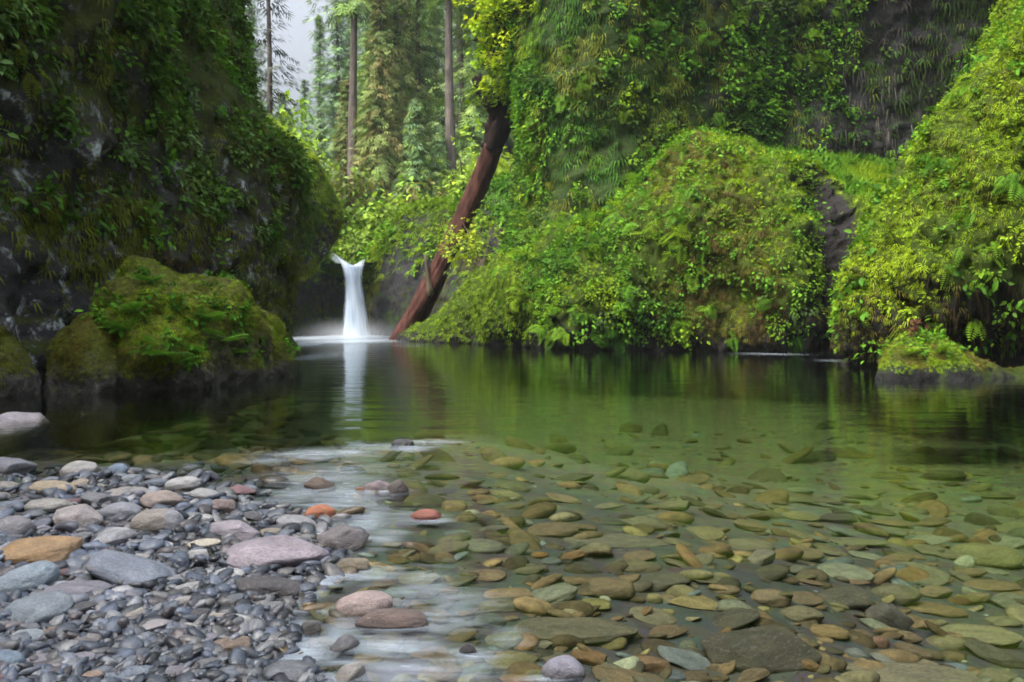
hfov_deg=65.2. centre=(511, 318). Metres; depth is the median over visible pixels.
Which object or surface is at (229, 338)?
fern
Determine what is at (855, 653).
river stone
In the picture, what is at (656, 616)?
river stone
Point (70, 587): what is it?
river stone
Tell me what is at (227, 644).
river stone
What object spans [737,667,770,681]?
river stone
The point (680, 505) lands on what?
river stone
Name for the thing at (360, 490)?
river stone
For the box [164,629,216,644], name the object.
river stone
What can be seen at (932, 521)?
river stone
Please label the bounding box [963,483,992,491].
river stone
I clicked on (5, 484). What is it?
river stone
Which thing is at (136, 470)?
river stone
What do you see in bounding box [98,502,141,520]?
river stone
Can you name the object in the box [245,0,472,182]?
sky
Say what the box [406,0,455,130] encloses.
conifer
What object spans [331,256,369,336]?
waterfall
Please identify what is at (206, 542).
river stone
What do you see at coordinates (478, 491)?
river stone
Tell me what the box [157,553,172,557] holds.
river stone
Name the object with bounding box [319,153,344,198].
shrub
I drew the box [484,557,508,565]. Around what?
river stone
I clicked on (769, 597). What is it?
river stone
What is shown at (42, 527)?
river stone
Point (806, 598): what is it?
river stone
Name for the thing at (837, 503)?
river stone
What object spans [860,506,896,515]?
river stone
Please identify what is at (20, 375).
mossy boulder
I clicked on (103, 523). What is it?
river stone
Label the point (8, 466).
river stone
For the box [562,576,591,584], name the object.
river stone
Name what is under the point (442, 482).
river stone
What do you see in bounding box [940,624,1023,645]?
river stone
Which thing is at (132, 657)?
river stone
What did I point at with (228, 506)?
river stone
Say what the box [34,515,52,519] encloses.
river stone
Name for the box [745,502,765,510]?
river stone
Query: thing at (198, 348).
fern
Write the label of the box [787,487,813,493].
river stone
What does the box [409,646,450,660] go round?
river stone
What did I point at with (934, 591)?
river stone
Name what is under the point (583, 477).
river stone
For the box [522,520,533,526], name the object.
river stone
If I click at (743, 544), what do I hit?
river stone
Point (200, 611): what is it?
river stone
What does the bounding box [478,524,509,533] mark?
river stone
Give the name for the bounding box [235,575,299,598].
river stone
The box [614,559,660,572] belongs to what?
river stone
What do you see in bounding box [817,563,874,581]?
river stone
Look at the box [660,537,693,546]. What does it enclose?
river stone
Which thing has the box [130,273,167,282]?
fern
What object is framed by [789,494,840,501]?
river stone
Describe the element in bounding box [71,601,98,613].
river stone
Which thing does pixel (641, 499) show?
river stone
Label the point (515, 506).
river stone
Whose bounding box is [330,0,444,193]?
conifer
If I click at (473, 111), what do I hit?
conifer
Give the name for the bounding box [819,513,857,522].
river stone
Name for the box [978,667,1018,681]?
river stone
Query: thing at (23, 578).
river stone
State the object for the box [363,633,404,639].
river stone
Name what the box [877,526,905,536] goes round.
river stone
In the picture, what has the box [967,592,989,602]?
river stone
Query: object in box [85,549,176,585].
river stone
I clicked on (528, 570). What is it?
river stone
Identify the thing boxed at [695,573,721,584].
river stone
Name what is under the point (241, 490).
river stone
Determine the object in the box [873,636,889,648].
river stone
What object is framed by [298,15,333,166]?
conifer
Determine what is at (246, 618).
river stone
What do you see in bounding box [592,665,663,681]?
river stone
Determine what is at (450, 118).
conifer
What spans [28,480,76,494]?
river stone
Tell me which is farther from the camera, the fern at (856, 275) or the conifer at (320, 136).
the conifer at (320, 136)
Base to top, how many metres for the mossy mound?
8.907 m
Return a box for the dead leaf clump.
[908,318,929,337]
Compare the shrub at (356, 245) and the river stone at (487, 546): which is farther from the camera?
the shrub at (356, 245)
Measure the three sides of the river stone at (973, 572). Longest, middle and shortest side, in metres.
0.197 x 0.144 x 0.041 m
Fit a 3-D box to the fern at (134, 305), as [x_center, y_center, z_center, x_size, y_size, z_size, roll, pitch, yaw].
[-5.206,-0.160,10.991,0.522,0.160,0.511,0,0,0]
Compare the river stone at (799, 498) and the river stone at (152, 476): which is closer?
the river stone at (152, 476)
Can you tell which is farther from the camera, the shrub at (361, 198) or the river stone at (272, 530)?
the shrub at (361, 198)
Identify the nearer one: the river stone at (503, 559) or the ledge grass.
the river stone at (503, 559)
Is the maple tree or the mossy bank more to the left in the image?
the maple tree
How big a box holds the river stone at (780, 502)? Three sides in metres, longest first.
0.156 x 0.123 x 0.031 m
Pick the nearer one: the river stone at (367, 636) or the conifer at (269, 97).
the river stone at (367, 636)
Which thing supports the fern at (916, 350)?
on the islet rock
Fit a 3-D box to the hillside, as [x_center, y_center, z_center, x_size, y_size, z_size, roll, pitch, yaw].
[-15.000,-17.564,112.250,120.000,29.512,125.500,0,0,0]
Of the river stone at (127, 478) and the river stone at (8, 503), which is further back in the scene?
the river stone at (127, 478)
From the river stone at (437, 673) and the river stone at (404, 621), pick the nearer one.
the river stone at (437, 673)
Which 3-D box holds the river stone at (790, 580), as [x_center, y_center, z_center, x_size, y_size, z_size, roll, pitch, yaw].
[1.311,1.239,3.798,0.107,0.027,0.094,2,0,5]
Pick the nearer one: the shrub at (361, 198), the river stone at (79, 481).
the river stone at (79, 481)
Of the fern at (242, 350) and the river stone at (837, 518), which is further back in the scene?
the fern at (242, 350)
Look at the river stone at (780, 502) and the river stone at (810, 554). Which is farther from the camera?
the river stone at (780, 502)
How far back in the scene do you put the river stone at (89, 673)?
2.15 m
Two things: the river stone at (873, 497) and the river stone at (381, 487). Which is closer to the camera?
the river stone at (381, 487)
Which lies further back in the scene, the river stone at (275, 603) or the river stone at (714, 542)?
the river stone at (714, 542)
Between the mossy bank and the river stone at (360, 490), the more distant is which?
the mossy bank
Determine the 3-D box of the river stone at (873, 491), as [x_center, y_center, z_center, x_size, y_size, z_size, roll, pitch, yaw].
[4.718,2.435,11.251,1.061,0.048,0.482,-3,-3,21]
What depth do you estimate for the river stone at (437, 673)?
2.27 m
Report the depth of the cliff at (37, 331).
12.78 m
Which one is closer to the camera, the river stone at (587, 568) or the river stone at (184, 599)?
the river stone at (184, 599)
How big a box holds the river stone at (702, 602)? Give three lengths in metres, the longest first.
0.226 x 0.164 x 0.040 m
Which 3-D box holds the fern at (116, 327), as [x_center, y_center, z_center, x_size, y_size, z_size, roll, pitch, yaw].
[-5.290,0.077,10.894,0.642,0.187,0.400,0,0,-40]
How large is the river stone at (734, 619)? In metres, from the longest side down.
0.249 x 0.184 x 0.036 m
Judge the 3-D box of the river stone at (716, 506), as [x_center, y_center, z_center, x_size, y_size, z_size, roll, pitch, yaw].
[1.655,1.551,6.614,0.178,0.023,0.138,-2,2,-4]
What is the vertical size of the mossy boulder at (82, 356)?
1.515 m
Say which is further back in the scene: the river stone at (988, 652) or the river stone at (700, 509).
the river stone at (700, 509)
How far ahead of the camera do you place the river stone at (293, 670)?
2.25 m
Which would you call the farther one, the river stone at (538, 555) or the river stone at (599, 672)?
the river stone at (538, 555)
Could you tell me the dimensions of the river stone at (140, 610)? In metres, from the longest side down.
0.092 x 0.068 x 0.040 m
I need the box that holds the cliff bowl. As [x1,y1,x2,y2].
[291,178,512,345]
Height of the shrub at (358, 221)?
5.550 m
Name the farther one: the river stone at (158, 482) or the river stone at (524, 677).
the river stone at (158, 482)
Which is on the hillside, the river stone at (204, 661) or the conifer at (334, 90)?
the conifer at (334, 90)
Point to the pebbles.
(158, 652)
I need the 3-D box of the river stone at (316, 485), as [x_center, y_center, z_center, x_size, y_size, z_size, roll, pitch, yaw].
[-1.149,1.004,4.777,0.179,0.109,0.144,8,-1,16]
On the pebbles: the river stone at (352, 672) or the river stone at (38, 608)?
the river stone at (38, 608)
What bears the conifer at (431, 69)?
on the hillside
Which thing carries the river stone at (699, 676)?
on the stream bed
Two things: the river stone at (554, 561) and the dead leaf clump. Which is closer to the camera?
the river stone at (554, 561)
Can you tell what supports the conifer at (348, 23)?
on the hillside
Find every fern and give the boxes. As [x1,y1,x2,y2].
[96,318,143,330]
[108,301,157,311]
[127,335,192,355]
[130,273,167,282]
[162,354,205,366]
[183,344,207,351]
[190,310,228,321]
[201,328,247,341]
[232,346,258,353]
[843,274,862,279]
[848,309,865,317]
[897,347,925,354]
[936,343,955,352]
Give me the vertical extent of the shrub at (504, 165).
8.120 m
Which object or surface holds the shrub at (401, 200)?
on the hillside
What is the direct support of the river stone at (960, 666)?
on the stream bed
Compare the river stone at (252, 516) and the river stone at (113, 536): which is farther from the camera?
the river stone at (252, 516)
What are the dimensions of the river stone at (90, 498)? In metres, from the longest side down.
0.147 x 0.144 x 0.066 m
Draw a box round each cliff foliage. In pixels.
[0,0,318,349]
[297,170,514,322]
[496,0,998,255]
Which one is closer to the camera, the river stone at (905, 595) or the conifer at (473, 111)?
the river stone at (905, 595)
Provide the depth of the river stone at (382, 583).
3.08 m
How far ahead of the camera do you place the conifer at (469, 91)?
73.77 m
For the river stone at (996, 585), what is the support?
on the stream bed
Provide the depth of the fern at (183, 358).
11.08 m
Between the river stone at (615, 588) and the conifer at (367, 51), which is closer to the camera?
the river stone at (615, 588)
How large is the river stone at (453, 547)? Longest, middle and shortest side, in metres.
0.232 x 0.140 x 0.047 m
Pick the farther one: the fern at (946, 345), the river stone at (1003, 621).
the fern at (946, 345)
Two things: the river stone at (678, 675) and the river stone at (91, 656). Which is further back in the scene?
the river stone at (678, 675)
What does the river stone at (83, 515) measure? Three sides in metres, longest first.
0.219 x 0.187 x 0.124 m
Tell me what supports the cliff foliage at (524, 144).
attached to the cliff at (615, 41)
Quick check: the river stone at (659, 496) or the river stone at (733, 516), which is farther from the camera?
the river stone at (659, 496)
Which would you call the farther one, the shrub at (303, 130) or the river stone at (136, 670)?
the shrub at (303, 130)
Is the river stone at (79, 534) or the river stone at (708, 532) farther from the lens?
the river stone at (708, 532)
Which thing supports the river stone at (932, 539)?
on the stream bed
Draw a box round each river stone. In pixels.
[0,412,49,451]
[0,457,37,475]
[0,481,18,487]
[0,501,20,511]
[0,515,33,534]
[0,536,83,564]
[0,560,61,592]
[0,650,24,663]
[3,591,73,623]
[10,628,44,639]
[24,498,72,512]
[25,653,58,661]
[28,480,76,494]
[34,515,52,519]
[36,525,50,529]
[44,580,112,594]
[44,626,65,635]
[51,504,102,527]
[59,460,98,476]
[60,568,68,575]
[67,498,83,503]
[71,478,88,485]
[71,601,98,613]
[74,633,101,641]
[75,532,93,536]
[75,652,95,660]
[79,492,111,504]
[82,670,101,676]
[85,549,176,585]
[93,527,136,545]
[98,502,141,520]
[99,521,109,525]
[105,486,146,495]
[105,665,150,678]
[108,463,128,474]
[121,474,138,481]
[121,655,137,662]
[125,606,145,615]
[128,467,143,473]
[130,508,170,532]
[135,553,155,559]
[140,490,185,508]
[141,619,170,631]
[144,478,166,486]
[145,474,159,478]
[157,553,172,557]
[164,476,200,489]
[164,510,183,530]
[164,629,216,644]
[165,663,189,679]
[175,581,199,589]
[175,596,191,604]
[186,538,220,548]
[188,514,212,524]
[188,549,208,560]
[189,488,217,498]
[190,608,209,614]
[195,657,226,666]
[208,611,224,616]
[210,520,261,539]
[212,499,235,513]
[213,568,244,576]
[214,636,249,652]
[223,669,240,677]
[225,535,329,568]
[227,593,243,600]
[230,485,256,495]
[232,511,243,516]
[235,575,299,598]
[236,614,250,620]
[243,511,263,520]
[260,528,280,536]
[263,660,315,681]
[265,601,292,613]
[272,640,285,651]
[276,514,315,524]
[301,620,320,638]
[303,477,335,494]
[304,504,335,518]
[317,524,369,551]
[324,634,359,661]
[334,590,392,621]
[334,663,365,681]
[335,558,370,570]
[355,487,364,493]
[355,608,429,634]
[361,480,389,498]
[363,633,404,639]
[370,579,395,587]
[382,541,401,547]
[384,587,416,600]
[387,551,419,560]
[388,480,408,501]
[390,439,413,450]
[398,571,439,585]
[402,501,421,506]
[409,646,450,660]
[410,509,440,523]
[415,665,458,681]
[427,480,447,484]
[428,541,468,554]
[439,587,457,593]
[443,530,469,534]
[449,576,476,586]
[459,642,476,656]
[459,663,494,676]
[464,539,504,553]
[467,488,489,494]
[472,613,506,629]
[475,569,506,580]
[476,500,493,504]
[477,598,514,612]
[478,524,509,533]
[483,588,532,598]
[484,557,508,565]
[485,471,509,478]
[485,631,523,647]
[485,650,538,668]
[490,490,523,496]
[494,480,530,491]
[498,673,536,681]
[503,503,524,508]
[512,617,637,644]
[513,565,542,575]
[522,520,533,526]
[522,612,536,616]
[527,522,578,537]
[531,552,548,558]
[532,582,577,604]
[537,640,552,648]
[541,557,561,565]
[541,655,584,681]
[547,493,580,503]
[554,473,593,481]
[560,549,585,561]
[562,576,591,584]
[563,533,672,547]
[570,649,606,665]
[574,561,602,573]
[575,524,596,530]
[582,598,610,610]
[588,577,635,599]
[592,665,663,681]
[594,502,624,508]
[596,520,625,524]
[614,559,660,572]
[622,516,667,529]
[623,550,656,561]
[629,606,676,624]
[632,495,649,503]
[638,571,690,591]
[638,656,669,673]
[643,505,659,509]
[645,512,663,518]
[646,593,662,603]
[649,624,688,639]
[652,494,667,498]
[656,500,690,510]
[657,645,710,669]
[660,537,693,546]
[664,558,687,567]
[667,595,716,610]
[668,670,685,681]
[674,474,709,484]
[685,526,724,539]
[685,671,711,681]
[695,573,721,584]
[699,506,715,510]
[700,625,821,673]
[703,539,731,547]
[705,503,722,508]
[711,585,739,594]
[711,608,759,630]
[719,482,753,489]
[724,538,774,550]
[726,513,747,518]
[733,519,769,531]
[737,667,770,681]
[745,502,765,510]
[747,549,775,565]
[750,589,791,607]
[772,501,788,504]
[779,605,824,623]
[780,576,799,583]
[783,511,820,520]
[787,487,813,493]
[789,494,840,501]
[789,564,810,574]
[790,591,824,605]
[796,546,824,561]
[799,579,834,586]
[802,659,819,671]
[807,522,823,526]
[809,534,826,542]
[810,624,849,639]
[817,549,847,555]
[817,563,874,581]
[817,585,871,608]
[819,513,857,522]
[826,502,844,504]
[827,525,859,537]
[828,537,888,545]
[836,489,887,494]
[842,492,879,499]
[844,648,867,658]
[846,662,983,681]
[848,551,881,559]
[848,579,869,584]
[851,629,873,639]
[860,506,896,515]
[864,603,914,630]
[870,518,915,526]
[870,584,920,605]
[870,652,895,661]
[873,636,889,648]
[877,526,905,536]
[880,561,949,584]
[881,553,913,561]
[894,642,932,660]
[897,484,922,489]
[897,630,922,643]
[903,502,916,506]
[905,601,967,616]
[911,535,952,544]
[912,531,935,535]
[912,544,961,558]
[913,658,938,664]
[914,517,950,526]
[918,585,952,598]
[919,619,939,629]
[925,466,1009,475]
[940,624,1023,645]
[945,662,967,669]
[950,543,1023,568]
[955,568,986,576]
[962,580,1019,591]
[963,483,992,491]
[963,639,1023,668]
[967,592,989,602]
[974,491,1015,497]
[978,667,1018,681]
[983,507,1023,516]
[984,568,1008,575]
[985,522,1023,530]
[985,616,1022,626]
[987,535,1023,548]
[991,592,1023,608]
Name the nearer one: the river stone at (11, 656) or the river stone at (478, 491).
the river stone at (11, 656)
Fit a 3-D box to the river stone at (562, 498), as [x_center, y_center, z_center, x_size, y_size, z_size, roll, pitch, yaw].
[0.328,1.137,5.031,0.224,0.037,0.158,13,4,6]
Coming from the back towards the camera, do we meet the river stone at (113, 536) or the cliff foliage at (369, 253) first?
the cliff foliage at (369, 253)
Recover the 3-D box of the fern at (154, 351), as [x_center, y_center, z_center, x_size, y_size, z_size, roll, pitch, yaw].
[-4.784,0.364,10.844,0.706,0.310,0.692,0,0,0]
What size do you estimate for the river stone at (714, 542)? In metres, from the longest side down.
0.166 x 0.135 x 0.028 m
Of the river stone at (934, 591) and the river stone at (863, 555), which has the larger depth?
the river stone at (863, 555)
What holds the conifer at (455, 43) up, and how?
on the hillside
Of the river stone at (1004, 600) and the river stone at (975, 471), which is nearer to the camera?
the river stone at (1004, 600)
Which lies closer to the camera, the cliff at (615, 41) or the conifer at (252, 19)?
the cliff at (615, 41)
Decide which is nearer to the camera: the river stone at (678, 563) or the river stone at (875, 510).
the river stone at (678, 563)
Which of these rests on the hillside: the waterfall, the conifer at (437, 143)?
the conifer at (437, 143)
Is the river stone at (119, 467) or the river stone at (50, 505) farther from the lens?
the river stone at (119, 467)
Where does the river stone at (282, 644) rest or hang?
on the stream bed
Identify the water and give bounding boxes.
[0,335,1023,660]
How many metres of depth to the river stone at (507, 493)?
5.09 m
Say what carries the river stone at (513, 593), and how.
on the stream bed
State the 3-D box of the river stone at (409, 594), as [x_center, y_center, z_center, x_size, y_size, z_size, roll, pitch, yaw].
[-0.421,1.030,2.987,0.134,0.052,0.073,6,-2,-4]
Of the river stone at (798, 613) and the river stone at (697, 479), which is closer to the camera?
the river stone at (798, 613)
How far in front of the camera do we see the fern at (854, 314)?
15.98 m
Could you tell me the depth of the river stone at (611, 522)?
4.38 m
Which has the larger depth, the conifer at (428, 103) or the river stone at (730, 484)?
the conifer at (428, 103)
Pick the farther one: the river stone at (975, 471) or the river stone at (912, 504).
the river stone at (975, 471)
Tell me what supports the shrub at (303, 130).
on the hillside
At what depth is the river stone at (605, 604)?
3.09 m
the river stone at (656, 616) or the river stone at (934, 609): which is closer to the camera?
the river stone at (656, 616)
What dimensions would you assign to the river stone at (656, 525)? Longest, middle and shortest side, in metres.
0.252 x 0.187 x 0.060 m
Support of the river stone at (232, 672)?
on the stream bed
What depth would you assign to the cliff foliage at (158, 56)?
14.25 m
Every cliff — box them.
[0,0,309,455]
[513,0,996,247]
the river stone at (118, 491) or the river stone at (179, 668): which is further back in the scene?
the river stone at (118, 491)
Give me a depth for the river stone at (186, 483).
4.50 m
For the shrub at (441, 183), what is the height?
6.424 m
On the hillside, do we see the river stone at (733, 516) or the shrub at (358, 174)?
the shrub at (358, 174)
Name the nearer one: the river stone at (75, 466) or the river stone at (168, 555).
the river stone at (168, 555)
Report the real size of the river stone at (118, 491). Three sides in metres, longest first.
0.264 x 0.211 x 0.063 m
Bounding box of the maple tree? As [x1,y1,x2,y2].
[452,0,528,117]
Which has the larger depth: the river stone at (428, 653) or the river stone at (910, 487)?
the river stone at (910, 487)
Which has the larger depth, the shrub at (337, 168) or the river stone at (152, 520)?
the shrub at (337, 168)
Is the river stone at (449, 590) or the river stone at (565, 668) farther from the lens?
the river stone at (449, 590)
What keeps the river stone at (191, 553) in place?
on the stream bed
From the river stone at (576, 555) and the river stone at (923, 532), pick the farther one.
the river stone at (923, 532)
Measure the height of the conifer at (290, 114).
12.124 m
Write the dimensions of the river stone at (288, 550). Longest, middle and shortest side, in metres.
0.420 x 0.365 x 0.110 m
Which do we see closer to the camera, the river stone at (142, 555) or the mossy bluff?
the river stone at (142, 555)
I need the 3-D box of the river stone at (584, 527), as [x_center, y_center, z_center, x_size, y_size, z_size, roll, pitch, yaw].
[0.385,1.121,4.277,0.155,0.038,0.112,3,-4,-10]
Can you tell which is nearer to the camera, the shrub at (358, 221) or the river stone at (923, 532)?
the river stone at (923, 532)
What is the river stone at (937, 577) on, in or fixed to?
on the stream bed
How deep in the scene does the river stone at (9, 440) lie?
7.58 m
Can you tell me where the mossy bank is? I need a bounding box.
[823,0,1023,402]
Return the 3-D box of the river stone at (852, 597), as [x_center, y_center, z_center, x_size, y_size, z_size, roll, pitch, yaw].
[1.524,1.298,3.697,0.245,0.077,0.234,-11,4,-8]
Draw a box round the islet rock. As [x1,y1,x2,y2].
[874,326,1023,398]
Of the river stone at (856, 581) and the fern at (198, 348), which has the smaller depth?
the river stone at (856, 581)
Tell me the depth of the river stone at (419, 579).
3.16 m
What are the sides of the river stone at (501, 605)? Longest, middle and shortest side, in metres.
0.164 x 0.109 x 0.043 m
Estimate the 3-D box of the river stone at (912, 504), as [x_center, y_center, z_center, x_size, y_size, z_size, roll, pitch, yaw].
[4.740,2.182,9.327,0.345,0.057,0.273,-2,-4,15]
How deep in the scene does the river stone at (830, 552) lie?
5.03 m
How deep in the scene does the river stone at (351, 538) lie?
3.48 m
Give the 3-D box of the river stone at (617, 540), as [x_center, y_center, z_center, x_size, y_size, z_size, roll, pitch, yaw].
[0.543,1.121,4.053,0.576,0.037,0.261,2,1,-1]
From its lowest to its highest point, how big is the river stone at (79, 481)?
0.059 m
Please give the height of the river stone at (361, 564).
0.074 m
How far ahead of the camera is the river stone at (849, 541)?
5.61 m
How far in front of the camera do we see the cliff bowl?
47.70 m
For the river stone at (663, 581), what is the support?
on the stream bed
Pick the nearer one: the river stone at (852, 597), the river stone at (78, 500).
the river stone at (852, 597)
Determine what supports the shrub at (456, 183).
on the hillside
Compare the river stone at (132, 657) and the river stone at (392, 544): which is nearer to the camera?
the river stone at (132, 657)
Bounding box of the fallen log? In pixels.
[388,69,514,340]
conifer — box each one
[245,0,279,114]
[245,0,307,128]
[275,93,293,124]
[285,109,296,128]
[293,79,314,141]
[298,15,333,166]
[302,0,415,242]
[305,0,362,193]
[310,127,344,235]
[324,3,373,166]
[326,0,364,154]
[326,78,365,240]
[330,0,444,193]
[335,31,388,174]
[347,0,407,213]
[357,0,445,208]
[367,0,456,191]
[391,98,439,214]
[403,0,466,177]
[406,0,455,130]
[409,0,488,184]
[410,0,472,178]
[421,122,452,196]
[422,0,514,193]
[425,4,487,178]
[442,28,498,185]
[455,17,514,180]
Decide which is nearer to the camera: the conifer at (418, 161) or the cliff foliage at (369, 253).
the cliff foliage at (369, 253)
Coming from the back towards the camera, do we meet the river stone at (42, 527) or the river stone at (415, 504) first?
the river stone at (415, 504)
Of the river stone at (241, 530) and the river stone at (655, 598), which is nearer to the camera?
the river stone at (655, 598)
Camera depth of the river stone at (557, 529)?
4.10 m
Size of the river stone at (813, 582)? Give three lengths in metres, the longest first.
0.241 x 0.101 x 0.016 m
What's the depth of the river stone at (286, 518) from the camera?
3.78 m
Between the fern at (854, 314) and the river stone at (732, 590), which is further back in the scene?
the fern at (854, 314)
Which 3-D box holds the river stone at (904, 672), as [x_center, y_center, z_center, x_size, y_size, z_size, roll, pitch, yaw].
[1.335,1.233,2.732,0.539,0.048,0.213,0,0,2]
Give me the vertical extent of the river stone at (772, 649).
0.129 m
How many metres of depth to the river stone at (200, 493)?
4.28 m
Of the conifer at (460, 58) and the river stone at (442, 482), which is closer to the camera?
the river stone at (442, 482)
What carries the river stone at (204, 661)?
on the stream bed
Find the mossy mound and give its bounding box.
[396,118,881,361]
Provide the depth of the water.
11.28 m
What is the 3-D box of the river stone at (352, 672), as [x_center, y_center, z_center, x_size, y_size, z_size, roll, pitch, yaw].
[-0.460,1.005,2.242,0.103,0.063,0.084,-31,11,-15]
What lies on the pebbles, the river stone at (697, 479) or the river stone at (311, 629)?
the river stone at (311, 629)
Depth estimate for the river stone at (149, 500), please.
3.97 m
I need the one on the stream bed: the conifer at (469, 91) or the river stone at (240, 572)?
the river stone at (240, 572)
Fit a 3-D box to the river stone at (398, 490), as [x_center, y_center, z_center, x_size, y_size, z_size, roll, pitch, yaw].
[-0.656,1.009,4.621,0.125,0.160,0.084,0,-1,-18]
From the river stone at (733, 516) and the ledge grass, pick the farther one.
the ledge grass
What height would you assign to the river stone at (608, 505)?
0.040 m
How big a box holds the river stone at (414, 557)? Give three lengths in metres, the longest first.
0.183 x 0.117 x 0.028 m
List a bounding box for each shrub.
[273,89,327,162]
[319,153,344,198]
[323,160,383,251]
[327,165,360,240]
[331,153,393,217]
[335,225,377,263]
[340,191,391,243]
[348,195,394,239]
[378,170,434,219]
[397,172,451,203]
[426,171,468,201]
[434,154,511,199]
[437,124,478,194]
[463,117,514,177]
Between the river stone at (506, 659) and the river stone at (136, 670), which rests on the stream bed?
the river stone at (506, 659)
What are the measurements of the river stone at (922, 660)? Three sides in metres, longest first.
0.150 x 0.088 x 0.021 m
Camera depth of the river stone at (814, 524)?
6.25 m
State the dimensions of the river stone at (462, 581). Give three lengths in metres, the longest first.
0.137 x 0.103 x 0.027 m
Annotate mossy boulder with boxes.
[0,324,41,413]
[41,312,120,424]
[74,252,300,417]
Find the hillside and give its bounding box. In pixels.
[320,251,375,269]
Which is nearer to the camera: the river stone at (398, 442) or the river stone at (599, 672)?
the river stone at (599, 672)
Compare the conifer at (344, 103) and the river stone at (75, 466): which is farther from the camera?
the conifer at (344, 103)
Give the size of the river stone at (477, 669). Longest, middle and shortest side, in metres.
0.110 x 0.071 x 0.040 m
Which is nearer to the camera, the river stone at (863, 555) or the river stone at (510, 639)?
the river stone at (510, 639)
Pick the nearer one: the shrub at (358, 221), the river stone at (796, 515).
the river stone at (796, 515)
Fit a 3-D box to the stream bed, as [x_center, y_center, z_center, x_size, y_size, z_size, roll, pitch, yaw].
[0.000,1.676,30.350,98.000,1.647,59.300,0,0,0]
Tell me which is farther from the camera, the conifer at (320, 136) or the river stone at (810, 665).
the conifer at (320, 136)
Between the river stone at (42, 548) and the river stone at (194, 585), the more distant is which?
the river stone at (42, 548)
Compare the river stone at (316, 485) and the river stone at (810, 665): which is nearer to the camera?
the river stone at (810, 665)
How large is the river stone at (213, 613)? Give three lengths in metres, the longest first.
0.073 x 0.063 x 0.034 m
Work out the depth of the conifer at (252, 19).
84.08 m
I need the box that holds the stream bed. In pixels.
[0,355,1023,681]
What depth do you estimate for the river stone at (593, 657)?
2.51 m
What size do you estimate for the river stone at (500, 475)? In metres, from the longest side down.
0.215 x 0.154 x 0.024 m
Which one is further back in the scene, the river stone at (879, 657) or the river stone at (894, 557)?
the river stone at (894, 557)
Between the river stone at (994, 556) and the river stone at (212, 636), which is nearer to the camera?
the river stone at (212, 636)
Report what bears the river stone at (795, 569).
on the stream bed
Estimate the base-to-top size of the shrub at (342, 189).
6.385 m
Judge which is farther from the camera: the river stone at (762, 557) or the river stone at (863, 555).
the river stone at (863, 555)
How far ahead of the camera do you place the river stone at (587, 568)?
3.51 m
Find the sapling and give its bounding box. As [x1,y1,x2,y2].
[427,200,506,274]
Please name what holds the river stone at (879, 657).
on the stream bed
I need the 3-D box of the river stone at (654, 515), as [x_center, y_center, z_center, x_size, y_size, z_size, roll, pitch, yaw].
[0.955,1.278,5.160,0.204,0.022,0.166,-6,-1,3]
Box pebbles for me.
[0,398,1023,681]
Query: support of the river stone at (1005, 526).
on the stream bed
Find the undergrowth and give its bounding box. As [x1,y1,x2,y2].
[328,236,357,263]
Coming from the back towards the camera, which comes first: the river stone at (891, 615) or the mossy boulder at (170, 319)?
the mossy boulder at (170, 319)
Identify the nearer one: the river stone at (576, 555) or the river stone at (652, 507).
the river stone at (576, 555)
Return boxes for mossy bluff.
[258,106,345,282]
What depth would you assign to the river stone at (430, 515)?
4.00 m
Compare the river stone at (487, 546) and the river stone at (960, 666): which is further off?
the river stone at (487, 546)
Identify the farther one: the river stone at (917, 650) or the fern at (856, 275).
the fern at (856, 275)
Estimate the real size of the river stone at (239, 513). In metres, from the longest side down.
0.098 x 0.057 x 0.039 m
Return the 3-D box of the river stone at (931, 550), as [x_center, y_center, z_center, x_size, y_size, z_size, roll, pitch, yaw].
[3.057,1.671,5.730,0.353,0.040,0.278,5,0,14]
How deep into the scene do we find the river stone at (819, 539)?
5.51 m
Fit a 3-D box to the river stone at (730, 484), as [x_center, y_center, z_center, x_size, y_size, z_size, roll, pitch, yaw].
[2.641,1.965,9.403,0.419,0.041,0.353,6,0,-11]
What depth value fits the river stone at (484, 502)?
4.76 m
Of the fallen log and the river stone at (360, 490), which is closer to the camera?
the river stone at (360, 490)
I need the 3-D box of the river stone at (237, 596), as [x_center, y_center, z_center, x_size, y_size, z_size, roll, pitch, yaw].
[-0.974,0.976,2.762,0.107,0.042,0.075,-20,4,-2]
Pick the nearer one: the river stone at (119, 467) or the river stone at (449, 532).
the river stone at (449, 532)
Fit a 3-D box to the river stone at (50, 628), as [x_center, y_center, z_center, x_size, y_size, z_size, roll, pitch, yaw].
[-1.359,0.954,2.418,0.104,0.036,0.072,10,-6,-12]
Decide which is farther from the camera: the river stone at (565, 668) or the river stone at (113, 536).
the river stone at (113, 536)
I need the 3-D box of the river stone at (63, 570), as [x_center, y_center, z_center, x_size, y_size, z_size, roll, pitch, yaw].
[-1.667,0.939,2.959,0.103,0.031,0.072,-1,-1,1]
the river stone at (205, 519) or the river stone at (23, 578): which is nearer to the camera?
the river stone at (23, 578)
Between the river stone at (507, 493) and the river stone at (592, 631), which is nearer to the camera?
the river stone at (592, 631)
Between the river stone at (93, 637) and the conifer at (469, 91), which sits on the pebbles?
the river stone at (93, 637)
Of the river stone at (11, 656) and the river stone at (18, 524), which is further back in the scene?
the river stone at (18, 524)
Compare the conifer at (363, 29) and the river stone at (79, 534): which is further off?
the conifer at (363, 29)
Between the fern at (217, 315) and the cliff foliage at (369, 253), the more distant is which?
the cliff foliage at (369, 253)
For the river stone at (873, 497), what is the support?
on the stream bed
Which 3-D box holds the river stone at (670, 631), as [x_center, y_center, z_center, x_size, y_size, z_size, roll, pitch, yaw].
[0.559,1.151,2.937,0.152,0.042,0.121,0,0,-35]
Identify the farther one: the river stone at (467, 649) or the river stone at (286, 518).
the river stone at (286, 518)
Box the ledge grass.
[757,143,898,195]

